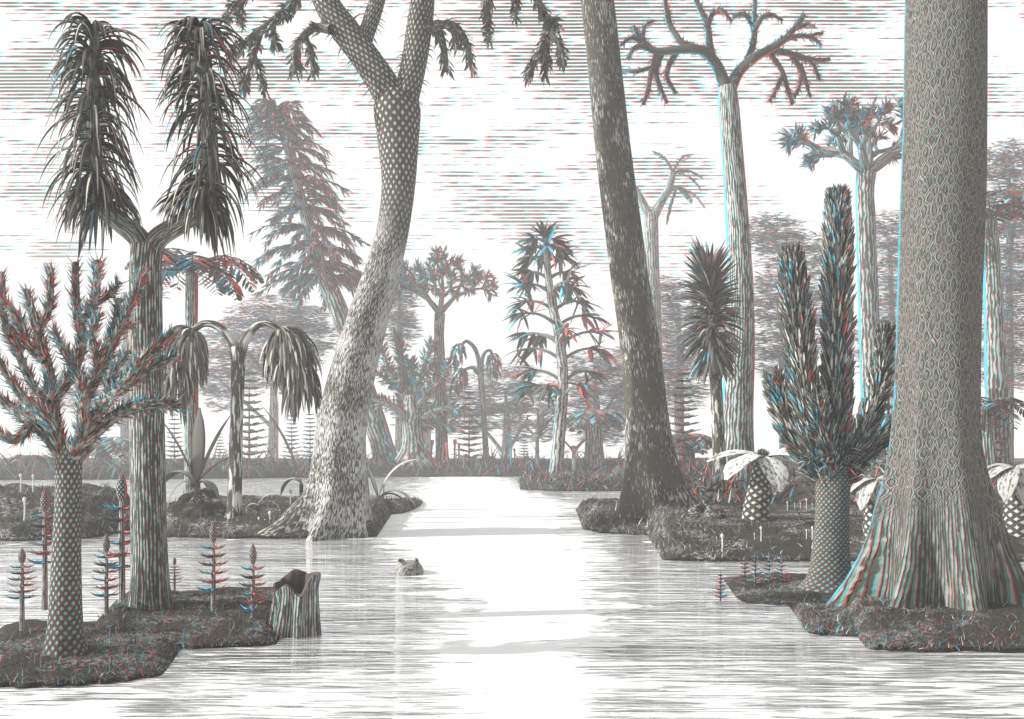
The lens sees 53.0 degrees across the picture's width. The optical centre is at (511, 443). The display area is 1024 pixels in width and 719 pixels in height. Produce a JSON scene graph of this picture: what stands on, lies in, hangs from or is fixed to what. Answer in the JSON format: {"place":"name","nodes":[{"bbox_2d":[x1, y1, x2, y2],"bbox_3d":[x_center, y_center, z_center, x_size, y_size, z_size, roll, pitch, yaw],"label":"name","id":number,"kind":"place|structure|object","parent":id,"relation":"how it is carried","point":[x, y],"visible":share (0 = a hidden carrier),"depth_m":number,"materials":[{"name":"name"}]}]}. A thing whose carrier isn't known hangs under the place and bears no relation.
{"place":"outdoors","nodes":[
{"label":"outdoors","id":0,"kind":"place"},
{"bbox_2d":[0,483,129,540],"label":"ground","id":1,"kind":"structure","parent":0,"point":[7,533],"depth_m":32.97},
{"bbox_2d":[19,473,21,491],"bbox_3d":[-15.800,1.263,33.000,0.089,0.601,0.090,0,0,-22],"label":"knobbed sprout","id":2,"kind":"object","parent":1,"relation":"on","point":[20,475],"visible":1,"depth_m":32.98,"materials":[{"name":"white plant"}]},
{"bbox_2d":[22,497,25,520],"bbox_3d":[-15.110,2.022,31.800,0.110,0.737,0.110,0,0,22],"label":"knobbed sprout","id":3,"kind":"object","parent":1,"relation":"on","point":[24,499],"visible":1,"depth_m":31.78,"materials":[{"name":"white plant"}]},
{"bbox_2d":[0,619,180,688],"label":"ground","id":4,"kind":"structure","parent":0,"point":[8,669],"depth_m":13.66,"materials":[{"name":"grey soil"}]},
{"bbox_2d":[4,548,39,630],"bbox_3d":[-7.258,2.160,15.200,0.522,1.219,0.522,0,0,-7],"label":"cone horsetail","id":5,"kind":"object","parent":4,"relation":"on","point":[21,573],"visible":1,"depth_m":15.17,"materials":[{"name":"grey plant"}]},
{"bbox_2d":[26,489,53,610],"bbox_3d":[-7.741,1.761,17.000,0.647,1.999,0.646,0,0,0],"label":"cone horsetail","id":6,"kind":"object","parent":4,"relation":"on","point":[44,526],"visible":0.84,"depth_m":16.96,"materials":[{"name":"grey plant"}]},
{"bbox_2d":[40,653,44,668],"bbox_3d":[-5.993,2.782,13.099,0.057,0.222,0.018,0,0,3],"label":"fiddlehead","id":7,"kind":"object","parent":4,"relation":"on","point":[41,660],"visible":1,"depth_m":13.10},
{"bbox_2d":[0,249,188,657],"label":"bristly tree","id":8,"kind":"object","parent":4,"relation":"on","point":[65,635],"visible":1,"depth_m":13.88,"materials":[{"name":"grey plant"}]},
{"bbox_2d":[106,625,110,640],"bbox_3d":[-5.742,2.720,14.606,0.067,0.260,0.022,0,0,15],"label":"fiddlehead","id":9,"kind":"object","parent":4,"relation":"on","point":[109,628],"visible":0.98,"depth_m":14.60},
{"bbox_2d":[113,501,175,533],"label":"ground","id":10,"kind":"structure","parent":0,"point":[116,526],"depth_m":34.55,"materials":[{"name":"grey soil"}]},
{"bbox_2d":[124,248,263,493],"bbox_3d":[-12.417,-2.496,39.826,5.026,9.850,5.323,0,0,0],"label":"fern tree","id":11,"kind":"object","parent":10,"relation":"on","point":[189,267],"visible":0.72,"depth_m":39.77,"materials":[{"name":"grey plant"}]},
{"bbox_2d":[35,12,268,609],"bbox_3d":[-5.991,-2.037,17.086,3.824,10.101,1.925,0,0,0],"label":"twin crowned tree","id":12,"kind":"object","parent":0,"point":[198,198],"visible":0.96,"depth_m":16.91,"materials":[{"name":"grey plant"}]},
{"bbox_2d":[95,587,279,648],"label":"ground","id":13,"kind":"structure","parent":0,"point":[180,624],"depth_m":15.95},
{"bbox_2d":[89,533,122,614],"bbox_3d":[-6.563,2.284,16.600,0.550,1.656,0.550,0,0,-7],"label":"cone horsetail","id":14,"kind":"object","parent":13,"relation":"on","point":[106,564],"visible":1,"depth_m":16.57,"materials":[{"name":"grey plant"}]},
{"bbox_2d":[95,473,129,601],"bbox_3d":[-6.847,1.873,18.000,0.882,2.726,0.882,0,0,7],"label":"cone horsetail","id":15,"kind":"object","parent":13,"relation":"on","point":[121,493],"visible":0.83,"depth_m":17.95,"materials":[{"name":"grey plant"}]},
{"bbox_2d":[169,557,181,590],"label":"cone horsetail","id":16,"kind":"object","parent":13,"relation":"on","point":[174,579],"visible":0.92,"depth_m":18.98,"materials":[{"name":"grey plant"}]},
{"bbox_2d":[196,522,229,610],"bbox_3d":[-4.832,2.183,16.600,0.593,1.834,0.593,0,0,0],"label":"cone horsetail","id":17,"kind":"object","parent":13,"relation":"on","point":[213,581],"visible":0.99,"depth_m":16.57,"materials":[{"name":"grey plant"}]},
{"bbox_2d":[235,544,269,618],"bbox_3d":[-4.091,2.448,16.200,0.560,1.732,0.560,0,0,0],"label":"cone horsetail","id":18,"kind":"object","parent":13,"relation":"on","point":[252,576],"visible":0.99,"depth_m":16.17,"materials":[{"name":"grey plant"}]},
{"bbox_2d":[0,590,1023,685],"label":"undergrowth","id":19,"kind":"object","parent":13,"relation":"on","point":[808,618],"visible":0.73,"depth_m":15.51,"materials":[{"name":"grey plant"}]},
{"bbox_2d":[167,495,390,538],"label":"ground","id":20,"kind":"structure","parent":0,"point":[255,529],"depth_m":33.38,"materials":[{"name":"grey soil"}]},
{"bbox_2d":[167,486,226,526],"bbox_3d":[-10.441,2.155,34.575,2.244,1.460,1.874,0,0,0],"label":"hummock","id":21,"kind":"object","parent":20,"relation":"on","point":[192,502],"visible":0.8,"depth_m":34.10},
{"bbox_2d":[165,408,246,507],"bbox_3d":[-10.793,0.490,36.111,3.265,3.552,1.480,0,0,0],"label":"strap leaf plant","id":22,"kind":"object","parent":21,"relation":"on","point":[197,455],"visible":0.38,"depth_m":36.15,"materials":[{"name":"grey plant"}]},
{"bbox_2d":[163,319,323,518],"bbox_3d":[-9.130,-0.621,34.058,5.778,6.974,2.088,0,0,0],"label":"mop tree","id":23,"kind":"object","parent":20,"relation":"on","point":[290,355],"visible":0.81,"depth_m":33.76,"materials":[{"name":"grey plant"}]},
{"bbox_2d":[245,493,280,512],"bbox_3d":[-8.365,2.255,34.560,1.273,1.159,0.375,0,0,-10],"label":"strap leaf plant","id":24,"kind":"object","parent":20,"relation":"on","point":[257,508],"visible":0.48,"depth_m":34.50,"materials":[{"name":"grey plant"}]},
{"bbox_2d":[261,405,302,496],"bbox_3d":[-8.491,0.570,37.918,1.447,4.017,0.729,0,0,-28],"label":"strap leaf plant","id":25,"kind":"object","parent":20,"relation":"on","point":[286,482],"visible":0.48,"depth_m":37.92,"materials":[{"name":"grey plant"}]},
{"bbox_2d":[218,0,570,541],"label":"curved tree","id":26,"kind":"object","parent":20,"relation":"on","point":[333,500],"visible":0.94,"depth_m":33.12,"materials":[{"name":"grey plant"}]},
{"bbox_2d":[368,459,424,506],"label":"strap leaf plant","id":27,"kind":"object","parent":20,"relation":"on","point":[373,481],"visible":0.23,"depth_m":45.92,"materials":[{"name":"grey plant"}]},
{"bbox_2d":[0,462,613,479],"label":"ground","id":28,"kind":"structure","parent":0,"point":[210,474],"depth_m":89.80,"materials":[{"name":"grey plant"}]},
{"bbox_2d":[8,455,51,465],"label":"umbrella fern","id":29,"kind":"object","parent":28,"relation":"on","point":[26,457],"visible":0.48,"depth_m":94.16,"materials":[{"name":"grey plant"}]},
{"bbox_2d":[87,436,128,464],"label":"umbrella fern","id":30,"kind":"object","parent":28,"relation":"on","point":[106,444],"visible":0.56,"depth_m":93.49,"materials":[{"name":"grey plant"}]},
{"bbox_2d":[165,411,184,464],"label":"horsetail tree","id":31,"kind":"object","parent":28,"relation":"on","point":[174,442],"visible":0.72,"depth_m":92.78,"materials":[{"name":"grey plant"}]},
{"bbox_2d":[213,434,226,464],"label":"horsetail tree","id":32,"kind":"object","parent":28,"relation":"on","point":[220,452],"visible":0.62,"depth_m":92.86,"materials":[{"name":"grey plant"}]},
{"bbox_2d":[226,372,272,462],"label":"horsetail tree","id":33,"kind":"object","parent":28,"relation":"on","point":[249,417],"visible":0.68,"depth_m":94.67,"materials":[{"name":"grey plant"}]},
{"bbox_2d":[281,415,300,463],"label":"horsetail tree","id":34,"kind":"object","parent":28,"relation":"on","point":[291,435],"visible":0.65,"depth_m":97.78,"materials":[{"name":"grey plant"}]},
{"bbox_2d":[298,414,315,464],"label":"horsetail tree","id":35,"kind":"object","parent":28,"relation":"on","point":[310,447],"visible":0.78,"depth_m":93.75,"materials":[{"name":"grey plant"}]},
{"bbox_2d":[0,437,624,478],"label":"undergrowth","id":36,"kind":"object","parent":28,"relation":"on","point":[415,463],"visible":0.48,"depth_m":93.31,"materials":[{"name":"grey plant"}]},
{"bbox_2d":[240,97,397,464],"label":"leaning conifer","id":37,"kind":"object","parent":28,"relation":"on","point":[286,118],"visible":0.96,"depth_m":97.32,"materials":[{"name":"grey plant"}]},
{"bbox_2d":[370,326,470,466],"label":"squat bristly tree","id":38,"kind":"object","parent":28,"relation":"on","point":[413,413],"visible":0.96,"depth_m":95.25,"materials":[{"name":"grey plant"}]},
{"bbox_2d":[430,440,433,454],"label":"reed stalk","id":39,"kind":"object","parent":28,"relation":"on","point":[432,444],"visible":0.59,"depth_m":96.23,"materials":[{"name":"white plant"}]},
{"bbox_2d":[442,438,445,462],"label":"reed stalk","id":40,"kind":"object","parent":28,"relation":"on","point":[443,442],"visible":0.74,"depth_m":97.90,"materials":[{"name":"grey plant"}]},
{"bbox_2d":[445,442,447,461],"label":"reed stalk","id":41,"kind":"object","parent":28,"relation":"on","point":[446,444],"visible":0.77,"depth_m":94.84,"materials":[{"name":"grey plant"}]},
{"bbox_2d":[394,245,499,462],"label":"umbrella tree","id":42,"kind":"object","parent":28,"relation":"on","point":[408,283],"visible":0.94,"depth_m":99.36,"materials":[{"name":"grey plant"}]},
{"bbox_2d":[453,439,456,463],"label":"reed stalk","id":43,"kind":"object","parent":28,"relation":"on","point":[454,442],"visible":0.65,"depth_m":95.84,"materials":[{"name":"white plant"}]},
{"bbox_2d":[450,392,482,462],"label":"horsetail tree","id":44,"kind":"object","parent":28,"relation":"on","point":[469,438],"visible":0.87,"depth_m":98.65,"materials":[{"name":"grey plant"}]},
{"bbox_2d":[449,340,502,461],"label":"mop tree","id":45,"kind":"object","parent":28,"relation":"on","point":[479,369],"visible":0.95,"depth_m":97.78,"materials":[{"name":"grey plant"}]},
{"bbox_2d":[509,439,511,465],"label":"reed stalk","id":46,"kind":"object","parent":28,"relation":"on","point":[510,442],"visible":0.81,"depth_m":94.98,"materials":[{"name":"grey plant"}]},
{"bbox_2d":[517,431,531,462],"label":"horsetail tree","id":47,"kind":"object","parent":28,"relation":"on","point":[524,448],"visible":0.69,"depth_m":99.81,"materials":[{"name":"grey plant"}]},
{"bbox_2d":[512,410,554,467],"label":"broadleaf plant","id":48,"kind":"object","parent":28,"relation":"on","point":[537,434],"visible":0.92,"depth_m":94.90,"materials":[{"name":"grey plant"}]},
{"bbox_2d":[564,437,588,472],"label":"broadleaf plant","id":49,"kind":"object","parent":28,"relation":"on","point":[573,449],"visible":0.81,"depth_m":94.89,"materials":[{"name":"grey plant"}]},
{"bbox_2d":[566,408,624,467],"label":"umbrella fern","id":50,"kind":"object","parent":28,"relation":"on","point":[590,420],"visible":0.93,"depth_m":96.17,"materials":[{"name":"grey plant"}]},
{"bbox_2d":[385,498,422,513],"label":"ground","id":51,"kind":"structure","parent":0,"point":[393,510],"depth_m":44.82,"materials":[{"name":"grey soil"}]},
{"bbox_2d":[0,480,1023,560],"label":"undergrowth","id":52,"kind":"object","parent":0,"point":[415,497],"visible":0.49,"depth_m":33.35,"materials":[{"name":"grey plant"}]},
{"bbox_2d":[0,446,1023,718],"bbox_3d":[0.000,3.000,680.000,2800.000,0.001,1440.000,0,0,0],"label":"water","id":53,"kind":"structure","parent":0,"point":[512,602],"depth_m":15.54,"materials":[{"name":"white liquid"}]},
{"bbox_2d":[28,272,175,463],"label":"distant tree","id":54,"kind":"object","parent":53,"relation":"on","point":[124,431],"visible":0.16,"depth_m":133.50,"materials":[{"name":"grey plant"}]},
{"bbox_2d":[199,293,338,463],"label":"distant tree","id":55,"kind":"object","parent":53,"relation":"on","point":[321,329],"visible":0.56,"depth_m":134.12,"materials":[{"name":"grey plant"}]},
{"bbox_2d":[268,569,321,638],"bbox_3d":[-3.448,2.610,16.214,1.051,1.167,1.077,0,0,0],"label":"hollow stump","id":56,"kind":"object","parent":53,"relation":"in","point":[295,612],"visible":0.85,"depth_m":15.96,"materials":[{"name":"grey plant"}]},
{"bbox_2d":[385,267,425,453],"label":"distant tree","id":57,"kind":"object","parent":53,"relation":"on","point":[401,319],"visible":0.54,"depth_m":134.46,"materials":[{"name":"grey plant"}]},
{"bbox_2d":[395,558,423,575],"bbox_3d":[-2.368,2.987,24.046,0.640,0.728,1.695,0,0,0],"label":"amphibian","id":58,"kind":"object","parent":53,"relation":"on","point":[414,567],"visible":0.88,"depth_m":23.36,"materials":[{"name":"grey"}]},
{"bbox_2d":[385,374,473,451],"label":"distant tree","id":59,"kind":"object","parent":53,"relation":"on","point":[427,437],"visible":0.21,"depth_m":135.45,"materials":[{"name":"grey plant"}]},
{"bbox_2d":[446,358,572,461],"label":"distant tree","id":60,"kind":"object","parent":53,"relation":"on","point":[508,422],"visible":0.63,"depth_m":133.66,"materials":[{"name":"grey plant"}]},
{"bbox_2d":[536,346,624,446],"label":"distant tree","id":61,"kind":"object","parent":53,"relation":"on","point":[616,393],"visible":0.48,"depth_m":134.62,"materials":[{"name":"grey plant"}]},
{"bbox_2d":[712,570,729,600],"bbox_3d":[3.976,2.796,19.535,0.388,0.756,0.394,0,0,0],"label":"water horsetail","id":62,"kind":"object","parent":53,"relation":"in","point":[720,589],"visible":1,"depth_m":19.52,"materials":[{"name":"grey plant"}]},
{"bbox_2d":[749,211,857,460],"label":"distant tree","id":63,"kind":"object","parent":53,"relation":"on","point":[773,237],"visible":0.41,"depth_m":131.27,"materials":[{"name":"grey plant"}]},
{"bbox_2d":[852,209,899,459],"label":"distant tree","id":64,"kind":"object","parent":53,"relation":"on","point":[891,278],"visible":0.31,"depth_m":129.44,"materials":[{"name":"grey plant"}]},
{"bbox_2d":[0,458,1023,464],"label":"ground","id":65,"kind":"structure","parent":0,"point":[548,459],"depth_m":152.82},
{"bbox_2d":[0,0,1023,445],"label":"sky","id":66,"kind":"structure","parent":0,"point":[498,156],"materials":[{"name":"white"}]},
{"bbox_2d":[0,452,1023,514],"bbox_3d":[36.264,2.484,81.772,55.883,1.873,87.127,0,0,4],"label":"ground","id":67,"kind":"structure","parent":0,"point":[804,492],"depth_m":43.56,"materials":[{"name":"grey plant"}]},
{"bbox_2d":[636,151,705,364],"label":"pale frond tree","id":68,"kind":"object","parent":67,"relation":"on","point":[651,234],"visible":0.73,"depth_m":119.42,"materials":[{"name":"grey plant"}]},
{"bbox_2d":[668,372,707,470],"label":"horsetail tree","id":69,"kind":"object","parent":67,"relation":"on","point":[683,438],"visible":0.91,"depth_m":59.75,"materials":[{"name":"grey plant"}]},
{"bbox_2d":[672,433,711,467],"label":"umbrella fern","id":70,"kind":"object","parent":67,"relation":"on","point":[707,441],"visible":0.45,"depth_m":68.89,"materials":[{"name":"grey plant"}]},
{"bbox_2d":[660,274,760,459],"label":"distant tree","id":71,"kind":"object","parent":67,"relation":"on","point":[677,355],"visible":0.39,"depth_m":129.03,"materials":[{"name":"grey plant"}]},
{"bbox_2d":[674,235,748,486],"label":"tufted tree","id":72,"kind":"object","parent":67,"relation":"on","point":[707,286],"visible":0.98,"depth_m":45.73,"materials":[{"name":"grey plant"}]},
{"bbox_2d":[619,0,831,481],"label":"forked scale tree","id":73,"kind":"object","parent":67,"relation":"on","point":[738,401],"visible":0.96,"depth_m":49.60,"materials":[{"name":"plant"}]},
{"bbox_2d":[777,91,902,469],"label":"umbrella tree","id":74,"kind":"object","parent":67,"relation":"on","point":[845,118],"visible":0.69,"depth_m":71.42,"materials":[{"name":"bark"},{"name":"dark leaf"}]},
{"bbox_2d":[863,315,895,466],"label":"horsetail tree","id":75,"kind":"object","parent":67,"relation":"on","point":[887,416],"visible":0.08,"depth_m":61.64,"materials":[{"name":"grey plant"}]},
{"bbox_2d":[983,402,1012,480],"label":"horsetail tree","id":76,"kind":"object","parent":67,"relation":"on","point":[997,442],"visible":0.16,"depth_m":51.59,"materials":[{"name":"grey plant"}]},
{"bbox_2d":[981,138,1023,460],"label":"distant tree","id":77,"kind":"object","parent":67,"relation":"on","point":[1012,231],"visible":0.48,"depth_m":109.40,"materials":[{"name":"grey plant"}]},
{"bbox_2d":[981,397,1023,468],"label":"fern tree","id":78,"kind":"object","parent":67,"relation":"on","point":[989,409],"visible":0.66,"depth_m":39.72,"materials":[{"name":"grey plant"}]},
{"bbox_2d":[983,189,1023,469],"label":"fern tree","id":79,"kind":"object","parent":67,"relation":"on","point":[995,377],"visible":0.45,"depth_m":63.51,"materials":[{"name":"bark"},{"name":"dark leaf"}]},
{"bbox_2d":[516,469,623,490],"bbox_3d":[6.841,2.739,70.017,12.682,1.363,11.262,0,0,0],"label":"ground","id":80,"kind":"structure","parent":0,"point":[586,482],"depth_m":64.86,"materials":[{"name":"grey plant"}]},
{"bbox_2d":[500,220,617,473],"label":"layered tree","id":81,"kind":"object","parent":80,"relation":"on","point":[560,338],"visible":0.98,"depth_m":69.77,"materials":[{"name":"grey plant"}]},
{"bbox_2d":[575,498,649,534],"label":"ground","id":82,"kind":"structure","parent":0,"point":[627,521],"depth_m":35.06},
{"bbox_2d":[581,0,702,520],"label":"leaning tree","id":83,"kind":"object","parent":82,"relation":"on","point":[653,474],"visible":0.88,"depth_m":35.42,"materials":[{"name":"grey plant"}]},
{"bbox_2d":[724,573,832,604],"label":"ground","id":84,"kind":"structure","parent":0,"point":[799,593],"depth_m":20.16,"materials":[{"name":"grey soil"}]},
{"bbox_2d":[736,556,753,588],"bbox_3d":[4.723,2.704,20.803,0.452,0.880,0.459,0,0,-29],"label":"water horsetail","id":85,"kind":"object","parent":84,"relation":"on","point":[744,576],"visible":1,"depth_m":20.79,"materials":[{"name":"grey plant"}]},
{"bbox_2d":[748,555,763,584],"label":"water horsetail","id":86,"kind":"object","parent":84,"relation":"on","point":[754,573],"visible":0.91,"depth_m":21.19,"materials":[{"name":"grey plant"}]},
{"bbox_2d":[761,556,777,581],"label":"water horsetail","id":87,"kind":"object","parent":84,"relation":"on","point":[769,577],"visible":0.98,"depth_m":21.39,"materials":[{"name":"grey plant"}]},
{"bbox_2d":[773,554,790,581],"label":"water horsetail","id":88,"kind":"object","parent":84,"relation":"on","point":[781,569],"visible":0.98,"depth_m":21.19,"materials":[{"name":"grey plant"}]},
{"bbox_2d":[761,182,895,593],"bbox_3d":[6.606,-1.104,20.344,3.050,8.094,1.770,0,0,-13],"label":"bristly column plant","id":89,"kind":"object","parent":84,"relation":"on","point":[833,449],"visible":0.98,"depth_m":20.01,"materials":[{"name":"grey plant"}]},
{"bbox_2d":[789,602,857,636],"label":"ground","id":90,"kind":"structure","parent":0,"point":[828,614],"depth_m":17.14,"materials":[{"name":"grey soil"}]},
{"bbox_2d":[648,501,1023,561],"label":"ground","id":91,"kind":"structure","parent":0,"point":[782,541],"depth_m":27.25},
{"bbox_2d":[677,503,734,520],"bbox_3d":[5.703,2.204,29.978,2.023,0.906,1.774,0,0,0],"label":"hummock","id":92,"kind":"object","parent":91,"relation":"on","point":[697,510],"visible":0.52,"depth_m":29.78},
{"bbox_2d":[706,448,789,521],"bbox_3d":[7.305,1.278,29.185,3.579,2.410,2.224,0,0,0],"label":"pale rosette plant","id":93,"kind":"object","parent":91,"relation":"on","point":[767,468],"visible":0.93,"depth_m":29.14,"materials":[{"name":"white plant"}]},
{"bbox_2d":[850,474,882,538],"bbox_3d":[9.696,1.661,26.985,1.690,1.713,1.020,0,0,0],"label":"pale rosette plant","id":94,"kind":"object","parent":91,"relation":"on","point":[867,492],"visible":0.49,"depth_m":26.77,"materials":[{"name":"white plant"}]},
{"bbox_2d":[987,463,1023,538],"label":"pale rosette plant","id":95,"kind":"object","parent":91,"relation":"on","point":[1010,484],"visible":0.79,"depth_m":27.67,"materials":[{"name":"white plant"}]},
{"bbox_2d":[847,595,1023,652],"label":"ground","id":96,"kind":"structure","parent":0,"point":[995,617],"depth_m":15.46,"materials":[{"name":"grey soil"}]},
{"bbox_2d":[825,0,1023,610],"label":"giant trunk","id":97,"kind":"object","parent":96,"relation":"on","point":[937,533],"visible":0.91,"depth_m":17.00,"materials":[{"name":"grey plant"}]}
]}

